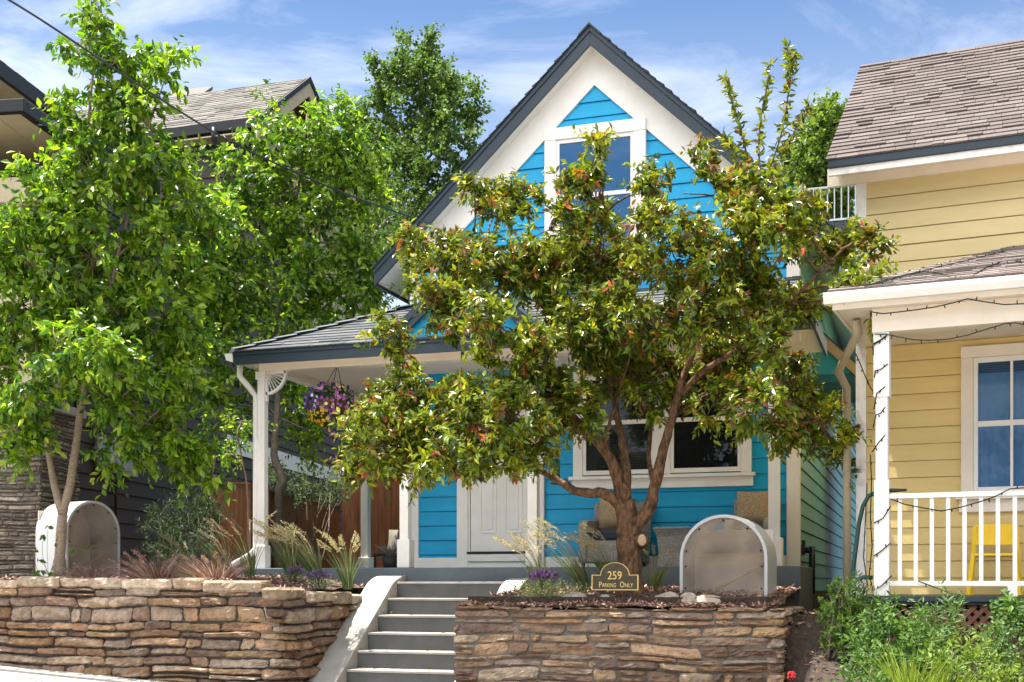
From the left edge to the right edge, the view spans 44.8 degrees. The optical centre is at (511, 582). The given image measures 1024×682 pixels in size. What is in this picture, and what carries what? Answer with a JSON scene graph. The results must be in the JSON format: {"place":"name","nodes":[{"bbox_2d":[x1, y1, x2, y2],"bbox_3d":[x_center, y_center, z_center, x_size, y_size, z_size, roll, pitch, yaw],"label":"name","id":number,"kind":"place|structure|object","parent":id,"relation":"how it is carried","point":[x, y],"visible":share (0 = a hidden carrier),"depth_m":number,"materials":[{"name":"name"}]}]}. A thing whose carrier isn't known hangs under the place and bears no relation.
{"place":"outdoors","nodes":[
{"label":"outdoors","id":0,"kind":"place"},
{"bbox_2d":[0,671,103,681],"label":"sidewalk","id":1,"kind":"structure","parent":0,"point":[12,677],"depth_m":13.37,"materials":[{"name":"concrete"}]},
{"bbox_2d":[0,581,469,681],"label":"fallen leaves","id":2,"kind":"object","parent":1,"relation":"on","point":[70,676],"visible":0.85,"depth_m":13.63,"materials":[{"name":"brown plant"}]},
{"bbox_2d":[156,533,196,573],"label":"reed grass","id":3,"kind":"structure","parent":0,"point":[173,543],"depth_m":15.17,"materials":[{"name":"beige plant"}]},
{"bbox_2d":[0,119,396,286],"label":"overhead cable","id":4,"kind":"object","parent":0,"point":[178,233],"visible":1,"depth_m":12.94,"materials":[{"name":"black metal"}]},
{"bbox_2d":[8,0,431,224],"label":"overhead cable","id":5,"kind":"object","parent":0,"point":[109,65],"visible":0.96,"depth_m":12.70,"materials":[{"name":"black metal"}]},
{"bbox_2d":[0,0,1023,309],"label":"sky","id":6,"kind":"structure","parent":0,"point":[685,45],"materials":[{"name":"blue"}]},
{"bbox_2d":[312,443,1023,681],"bbox_3d":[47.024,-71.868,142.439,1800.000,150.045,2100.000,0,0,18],"label":"ground","id":7,"kind":"structure","parent":0,"point":[797,666],"depth_m":11.79,"materials":[{"name":"soil"}]},
{"bbox_2d":[0,576,362,681],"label":"stone wall","id":8,"kind":"structure","parent":7,"relation":"on","point":[156,630],"depth_m":13.63,"materials":[{"name":"stone"}]},
{"bbox_2d":[0,572,365,590],"bbox_3d":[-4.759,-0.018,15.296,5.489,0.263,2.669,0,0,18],"label":"bark mulch","id":9,"kind":"object","parent":7,"relation":"on","point":[16,577],"visible":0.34,"depth_m":14.65,"materials":[{"name":"brown wood"}]},
{"bbox_2d":[32,525,88,576],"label":"maple suckers","id":10,"kind":"object","parent":9,"relation":"on","point":[42,561],"visible":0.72,"depth_m":14.72,"materials":[{"name":"green plant"}]},
{"bbox_2d":[36,501,119,576],"bbox_3d":[-5.734,-0.558,16.407,0.644,1.025,0.840,0,0,34],"label":"arched cover","id":11,"kind":"object","parent":9,"relation":"on","point":[94,526],"visible":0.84,"depth_m":16.62,"materials":[{"name":"white metal"}]},
{"bbox_2d":[53,563,122,577],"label":"fountain grass","id":12,"kind":"object","parent":9,"relation":"on","point":[83,571],"depth_m":14.28,"materials":[{"name":"plant"}]},
{"bbox_2d":[0,0,247,575],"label":"maple tree","id":13,"kind":"object","parent":9,"relation":"on","point":[84,331],"visible":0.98,"depth_m":14.62,"materials":[{"name":"green plant"}]},
{"bbox_2d":[98,549,199,578],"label":"fountain grass","id":14,"kind":"object","parent":9,"relation":"on","point":[159,572],"depth_m":14.01,"materials":[{"name":"brown plant"}]},
{"bbox_2d":[122,488,221,572],"bbox_3d":[-4.495,-0.594,16.510,1.295,1.401,1.041,0,0,18],"label":"oleander shrub","id":15,"kind":"object","parent":9,"relation":"on","point":[169,522],"visible":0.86,"depth_m":16.53,"materials":[{"name":"green plant"}]},
{"bbox_2d":[163,549,254,579],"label":"fountain grass","id":16,"kind":"object","parent":9,"relation":"on","point":[200,572],"depth_m":13.83,"materials":[{"name":"brown plant"}]},
{"bbox_2d":[189,518,232,574],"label":"reed grass","id":17,"kind":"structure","parent":9,"relation":"on","point":[211,550],"depth_m":15.30,"materials":[{"name":"green plant"}]},
{"bbox_2d":[205,510,277,576],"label":"reed grass","id":18,"kind":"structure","parent":9,"relation":"on","point":[250,571],"depth_m":15.39,"materials":[{"name":"green plant"}]},
{"bbox_2d":[249,515,296,577],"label":"reed grass","id":19,"kind":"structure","parent":9,"relation":"on","point":[283,556],"depth_m":15.19,"materials":[{"name":"green plant"}]},
{"bbox_2d":[263,520,321,580],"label":"reed grass","id":20,"kind":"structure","parent":9,"relation":"on","point":[316,565],"depth_m":15.03,"materials":[{"name":"beige plant"}]},
{"bbox_2d":[280,564,308,580],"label":"lavender","id":21,"kind":"object","parent":9,"relation":"on","point":[296,569],"visible":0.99,"depth_m":14.72,"materials":[{"name":"purple plant"}]},
{"bbox_2d":[300,569,337,588],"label":"lavender","id":22,"kind":"object","parent":9,"relation":"on","point":[317,575],"visible":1,"depth_m":14.27,"materials":[{"name":"purple plant"}]},
{"bbox_2d":[315,527,364,589],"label":"reed grass","id":23,"kind":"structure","parent":9,"relation":"on","point":[347,581],"depth_m":14.36,"materials":[{"name":"green plant"}]},
{"bbox_2d":[0,60,381,576],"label":"brown house","id":24,"kind":"structure","parent":7,"relation":"on","point":[221,112],"depth_m":21.28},
{"bbox_2d":[164,468,239,569],"bbox_3d":[-4.317,-0.762,17.222,0.946,1.735,1.095,0,0,-27],"label":"oleander shrub","id":25,"kind":"object","parent":7,"relation":"on","point":[202,509],"visible":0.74,"depth_m":17.14,"materials":[{"name":"green plant"}]},
{"bbox_2d":[210,482,252,571],"bbox_3d":[-4.152,-0.646,18.416,0.645,1.692,0.158,0,0,-17],"label":"cedar fence","id":26,"kind":"object","parent":7,"relation":"on","point":[240,503],"visible":0.35,"depth_m":18.39,"materials":[{"name":"brown wood"}]},
{"bbox_2d":[213,408,277,563],"bbox_3d":[-3.841,-1.184,17.369,0.914,2.568,0.851,0,0,18],"label":"young tree","id":27,"kind":"object","parent":7,"relation":"on","point":[244,430],"visible":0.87,"depth_m":17.33,"materials":[{"name":"green plant"}]},
{"bbox_2d":[155,79,399,567],"bbox_3d":[-3.543,-3.841,19.076,3.562,7.887,2.629,0,0,18],"label":"maple tree","id":28,"kind":"object","parent":7,"relation":"on","point":[294,238],"visible":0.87,"depth_m":19.06,"materials":[{"name":"green plant"}]},
{"bbox_2d":[250,486,341,567],"bbox_3d":[-3.583,-0.624,20.894,0.148,1.648,4.942,0,0,7],"label":"cedar fence","id":29,"kind":"object","parent":7,"relation":"on","point":[334,531],"visible":0.26,"depth_m":21.34,"materials":[{"name":"brown wood"}]},
{"bbox_2d":[268,454,355,567],"bbox_3d":[-3.355,-1.040,20.960,1.105,2.294,2.766,0,0,18],"label":"leafy bush","id":30,"kind":"object","parent":7,"relation":"on","point":[334,486],"visible":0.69,"depth_m":20.92,"materials":[{"name":"green plant"}]},
{"bbox_2d":[311,170,429,320],"bbox_3d":[-2.792,-4.570,27.251,2.886,9.663,4.586,0,0,18],"label":"leafy tree","id":31,"kind":"object","parent":7,"relation":"on","point":[394,227],"visible":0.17,"depth_m":27.39,"materials":[{"name":"green plant"}]},
{"bbox_2d":[342,476,399,567],"bbox_3d":[-1.524,-1.004,22.865,3.520,2.007,0.140,0,0,18],"label":"cedar fence","id":32,"kind":"object","parent":7,"relation":"on","point":[385,515],"visible":0.12,"depth_m":23.17,"materials":[{"name":"brown wood"}]},
{"bbox_2d":[337,21,494,254],"bbox_3d":[-2.751,-7.211,32.100,4.867,14.946,4.034,0,0,18],"label":"aspen tree","id":33,"kind":"object","parent":7,"relation":"on","point":[432,126],"visible":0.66,"depth_m":31.85,"materials":[{"name":"green plant"}]},
{"bbox_2d":[308,575,530,681],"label":"front steps","id":34,"kind":"structure","parent":7,"relation":"on","point":[372,628],"depth_m":14.44,"materials":[{"name":"concrete"}]},
{"bbox_2d":[217,22,855,610],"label":"blue house","id":35,"kind":"structure","parent":7,"relation":"on","point":[591,78],"depth_m":16.35,"materials":[{"name":"teal paint"}]},
{"bbox_2d":[303,368,356,428],"bbox_3d":[-2.361,-2.400,16.093,0.731,0.850,0.643,0,0,18],"label":"hanging basket","id":36,"kind":"object","parent":35,"relation":"hanging from","point":[325,407],"visible":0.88,"depth_m":15.95,"materials":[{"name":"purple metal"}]},
{"bbox_2d":[374,544,396,567],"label":"potted plant","id":37,"kind":"object","parent":35,"relation":"on","point":[389,560],"visible":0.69,"depth_m":19.02,"materials":[{"name":"green plant"}]},
{"bbox_2d":[373,530,399,567],"bbox_3d":[-1.773,-0.525,19.841,0.660,0.670,0.730,0,0,18],"label":"patio chair","id":38,"kind":"object","parent":35,"relation":"on","point":[394,535],"visible":0.2,"depth_m":19.92,"materials":[{"name":"black metal"}]},
{"bbox_2d":[471,408,527,551],"bbox_3d":[-0.164,-1.405,16.836,0.857,1.960,0.128,0,0,18],"label":"door","id":39,"kind":"structure","parent":35,"relation":"in","point":[498,508],"depth_m":16.86,"materials":[{"name":"white paint"}]},
{"bbox_2d":[544,117,647,275],"bbox_3d":[1.090,-5.080,16.412,1.478,1.991,0.127,0,0,18],"label":"window","id":40,"kind":"structure","parent":35,"relation":"in","point":[631,145],"depth_m":16.36,"materials":[{"name":"white paint"}]},
{"bbox_2d":[578,502,650,566],"bbox_3d":[1.320,-0.620,15.833,0.764,0.860,0.936,0,0,18],"label":"wicker chair","id":41,"kind":"object","parent":35,"relation":"on","point":[610,536],"visible":0.37,"depth_m":15.50,"materials":[{"name":"grey wicker"}]},
{"bbox_2d":[598,498,616,527],"bbox_3d":[1.321,-0.910,15.939,0.420,0.420,0.154,0,0,18],"label":"throw pillow","id":42,"kind":"object","parent":41,"relation":"on","point":[607,518],"visible":0.38,"depth_m":15.91,"materials":[{"name":"beige fabric"}]},
{"bbox_2d":[568,362,755,488],"bbox_3d":[1.927,-2.048,16.136,2.447,1.627,0.127,0,0,18],"label":"window","id":43,"kind":"structure","parent":35,"relation":"in","point":[685,454],"depth_m":16.08,"materials":[{"name":"white paint"}]},
{"bbox_2d":[653,527,691,566],"bbox_3d":[2.023,-0.442,15.392,0.453,0.483,0.540,0,0,18],"label":"wicker table","id":44,"kind":"object","parent":35,"relation":"on","point":[668,538],"visible":0.7,"depth_m":15.20,"materials":[{"name":"grey wicker"}]},
{"bbox_2d":[724,500,780,529],"bbox_3d":[2.970,-0.620,15.289,0.591,0.860,0.936,0,0,18],"label":"wicker chair","id":45,"kind":"object","parent":35,"relation":"on","point":[731,525],"visible":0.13,"depth_m":15.01,"materials":[{"name":"grey wicker"}]},
{"bbox_2d":[737,491,767,524],"bbox_3d":[2.996,-0.930,15.386,0.420,0.420,0.154,0,0,18],"label":"throw pillow","id":46,"kind":"object","parent":45,"relation":"on","point":[752,506],"visible":0.82,"depth_m":15.34,"materials":[{"name":"beige fabric"}]},
{"bbox_2d":[454,584,800,611],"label":"bark mulch","id":47,"kind":"object","parent":7,"relation":"on","point":[673,588],"visible":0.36,"depth_m":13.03,"materials":[{"name":"brown wood"}]},
{"bbox_2d":[493,531,553,588],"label":"reed grass","id":48,"kind":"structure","parent":47,"relation":"on","point":[523,545],"depth_m":14.31,"materials":[{"name":"beige plant"}]},
{"bbox_2d":[520,567,561,590],"bbox_3d":[0.332,-0.037,13.781,0.448,0.286,0.441,0,0,-11],"label":"lavender","id":49,"kind":"object","parent":47,"relation":"on","point":[539,574],"visible":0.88,"depth_m":13.74,"materials":[{"name":"purple plant"}]},
{"bbox_2d":[510,578,591,596],"bbox_3d":[0.426,0.058,12.754,0.843,0.270,0.752,0,0,18],"label":"thyme mound","id":50,"kind":"object","parent":47,"relation":"on","point":[534,588],"visible":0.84,"depth_m":12.69,"materials":[{"name":"green plant"}]},
{"bbox_2d":[520,516,590,590],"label":"reed grass","id":51,"kind":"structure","parent":47,"relation":"on","point":[578,576],"depth_m":13.89,"materials":[{"name":"plant"}]},
{"bbox_2d":[561,592,586,596],"bbox_3d":[0.624,0.168,12.432,0.276,0.151,0.178,0,0,18],"label":"garden rock","id":52,"kind":"object","parent":47,"relation":"on","point":[576,594],"visible":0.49,"depth_m":12.39,"materials":[{"name":"grey stone"}]},
{"bbox_2d":[563,522,613,574],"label":"reed grass","id":53,"kind":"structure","parent":47,"relation":"on","point":[588,544],"depth_m":13.68,"materials":[{"name":"green plant"}]},
{"bbox_2d":[323,37,900,595],"bbox_3d":[0.973,-2.610,12.512,5.642,5.669,3.795,0,0,18],"label":"crab apple tree","id":54,"kind":"object","parent":47,"relation":"on","point":[597,323],"visible":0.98,"depth_m":12.14,"materials":[{"name":"green plant"}]},
{"bbox_2d":[592,562,638,596],"bbox_3d":[1.028,0.020,12.363,0.476,0.446,0.046,0,0,18],"label":"address plaque","id":55,"kind":"object","parent":47,"relation":"on","point":[614,576],"visible":1,"depth_m":12.35,"materials":[{"name":"gold metal"}]},
{"bbox_2d":[642,543,678,589],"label":"reed grass","id":56,"kind":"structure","parent":47,"relation":"on","point":[655,584],"depth_m":13.37,"materials":[{"name":"green plant"}]},
{"bbox_2d":[655,591,678,596],"bbox_3d":[1.529,0.155,12.243,0.260,0.141,0.167,0,0,18],"label":"garden rock","id":57,"kind":"object","parent":47,"relation":"on","point":[669,594],"visible":0.39,"depth_m":12.19,"materials":[{"name":"grey stone"}]},
{"bbox_2d":[680,592,695,602],"bbox_3d":[1.710,0.172,12.023,0.169,0.165,0.153,0,0,18],"label":"garden rock","id":58,"kind":"object","parent":47,"relation":"on","point":[688,597],"visible":0.67,"depth_m":11.97,"materials":[{"name":"grey stone"}]},
{"bbox_2d":[694,595,720,604],"bbox_3d":[1.900,0.183,11.957,0.318,0.139,0.180,0,0,18],"label":"garden rock","id":59,"kind":"object","parent":47,"relation":"on","point":[703,598],"visible":0.6,"depth_m":11.90,"materials":[{"name":"white stone"}]},
{"bbox_2d":[680,515,776,595],"bbox_3d":[2.269,-0.270,12.992,0.900,0.856,0.644,0,0,20],"label":"arched cover","id":60,"kind":"object","parent":47,"relation":"on","point":[734,560],"visible":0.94,"depth_m":13.21,"materials":[{"name":"white metal"}]},
{"bbox_2d":[453,605,804,681],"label":"stone wall","id":61,"kind":"structure","parent":7,"relation":"on","point":[590,644],"depth_m":11.93,"materials":[{"name":"brown stone"}]},
{"bbox_2d":[775,123,807,171],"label":"distant tree","id":62,"kind":"object","parent":7,"relation":"on","point":[789,157],"visible":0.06,"depth_m":72.41,"materials":[{"name":"green plant"}]},
{"bbox_2d":[787,671,795,681],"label":"red flower","id":63,"kind":"object","parent":7,"relation":"on","point":[791,675],"visible":1,"depth_m":10.67,"materials":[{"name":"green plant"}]},
{"bbox_2d":[781,87,854,222],"bbox_3d":[9.497,-8.386,36.810,2.931,12.553,3.133,0,0,18],"label":"leafy tree","id":64,"kind":"object","parent":7,"relation":"on","point":[814,144],"visible":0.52,"depth_m":36.25,"materials":[{"name":"green plant"}]},
{"bbox_2d":[785,171,854,221],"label":"hillside house","id":65,"kind":"structure","parent":7,"relation":"on","point":[843,216],"depth_m":38.66,"materials":[{"name":"teal paint"}]},
{"bbox_2d":[793,185,855,265],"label":"hillside deck","id":66,"kind":"structure","parent":7,"relation":"on","point":[838,224],"depth_m":25.65,"materials":[{"name":"wood"}]},
{"bbox_2d":[814,573,866,658],"bbox_3d":[2.872,0.291,10.832,0.459,0.751,0.506,0,0,18],"label":"plant","id":67,"kind":"object","parent":7,"relation":"on","point":[832,645],"visible":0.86,"depth_m":10.79,"materials":[{"name":"green plant"}]},
{"bbox_2d":[823,639,905,681],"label":"groundcover plant","id":68,"kind":"object","parent":7,"relation":"on","point":[863,676],"visible":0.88,"depth_m":9.57,"materials":[{"name":"green plant"}]},
{"bbox_2d":[843,570,889,630],"bbox_3d":[3.121,0.256,10.948,0.435,0.746,0.492,0,0,18],"label":"aster plant","id":69,"kind":"object","parent":7,"relation":"on","point":[859,590],"visible":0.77,"depth_m":10.88,"materials":[{"name":"green plant"}]},
{"bbox_2d":[830,590,921,674],"bbox_3d":[3.115,0.431,10.427,0.790,0.744,0.872,0,0,-7],"label":"peony plant","id":70,"kind":"object","parent":7,"relation":"on","point":[866,635],"visible":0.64,"depth_m":10.33,"materials":[{"name":"green plant"}]},
{"bbox_2d":[787,610,1009,681],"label":"leaf litter","id":71,"kind":"object","parent":7,"relation":"on","point":[807,612],"visible":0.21,"depth_m":11.21,"materials":[{"name":"brown plant"}]},
{"bbox_2d":[863,606,956,681],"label":"peony plant","id":72,"kind":"object","parent":7,"relation":"on","point":[916,630],"visible":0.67,"depth_m":9.83,"materials":[{"name":"green plant"}]},
{"bbox_2d":[858,642,970,681],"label":"grass tuft","id":73,"kind":"object","parent":7,"relation":"on","point":[897,673],"visible":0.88,"depth_m":9.33,"materials":[{"name":"green plant"}]},
{"bbox_2d":[823,39,1023,651],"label":"yellow house","id":74,"kind":"structure","parent":7,"relation":"on","point":[925,155],"depth_m":12.46,"materials":[{"name":"paint"}]},
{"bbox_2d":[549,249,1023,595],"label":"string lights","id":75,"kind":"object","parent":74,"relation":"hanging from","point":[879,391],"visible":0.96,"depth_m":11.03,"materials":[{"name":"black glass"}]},
{"bbox_2d":[849,491,873,599],"bbox_3d":[3.204,-0.292,11.373,0.258,1.113,0.169,0,0,24],"label":"garden hose","id":76,"kind":"object","parent":74,"relation":"hanging from","point":[857,533],"visible":0.62,"depth_m":11.43,"materials":[{"name":"rubber"}]},
{"bbox_2d":[889,488,906,492],"bbox_3d":[3.428,-0.824,11.061,0.176,0.039,0.039,0,0,24],"label":"hose nozzle","id":77,"kind":"object","parent":74,"relation":"on","point":[892,490],"visible":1,"depth_m":11.05,"materials":[{"name":"black metal"}]},
{"bbox_2d":[955,342,1023,512],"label":"window","id":78,"kind":"structure","parent":74,"relation":"in","point":[992,403],"depth_m":12.34,"materials":[{"name":"beige paint"}]},
{"bbox_2d":[966,524,1021,594],"bbox_3d":[4.620,-0.225,11.878,0.486,0.693,0.567,0,0,24],"label":"yellow chair","id":79,"kind":"object","parent":74,"relation":"on","point":[989,534],"visible":0.62,"depth_m":12.06,"materials":[{"name":"plastic"}]},
{"bbox_2d":[899,578,980,664],"bbox_3d":[3.546,0.415,10.373,0.645,0.922,0.732,0,0,-29],"label":"aster plant","id":80,"kind":"object","parent":7,"relation":"on","point":[949,630],"visible":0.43,"depth_m":10.29,"materials":[{"name":"green plant"}]},
{"bbox_2d":[895,663,992,681],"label":"grass tuft","id":81,"kind":"object","parent":7,"relation":"on","point":[963,679],"visible":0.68,"depth_m":9.25,"materials":[{"name":"green plant"}]},
{"bbox_2d":[909,626,1021,681],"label":"lupine plant","id":82,"kind":"object","parent":7,"relation":"on","point":[977,652],"visible":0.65,"depth_m":9.42,"materials":[{"name":"green plant"}]},
{"bbox_2d":[947,608,1023,681],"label":"columbine plant","id":83,"kind":"object","parent":7,"relation":"on","point":[997,644],"visible":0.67,"depth_m":9.79,"materials":[{"name":"green plant"}]},
{"bbox_2d":[960,645,1023,681],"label":"groundcover plant","id":84,"kind":"object","parent":7,"relation":"on","point":[1002,672],"visible":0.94,"depth_m":9.05,"materials":[{"name":"green plant"}]},
{"bbox_2d":[984,588,1023,668],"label":"peony plant","id":85,"kind":"object","parent":7,"relation":"on","point":[1011,608],"visible":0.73,"depth_m":10.15,"materials":[{"name":"green plant"}]},
{"bbox_2d":[996,648,1023,671],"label":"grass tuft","id":86,"kind":"object","parent":7,"relation":"on","point":[1017,657],"visible":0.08,"depth_m":10.10,"materials":[{"name":"green plant"}]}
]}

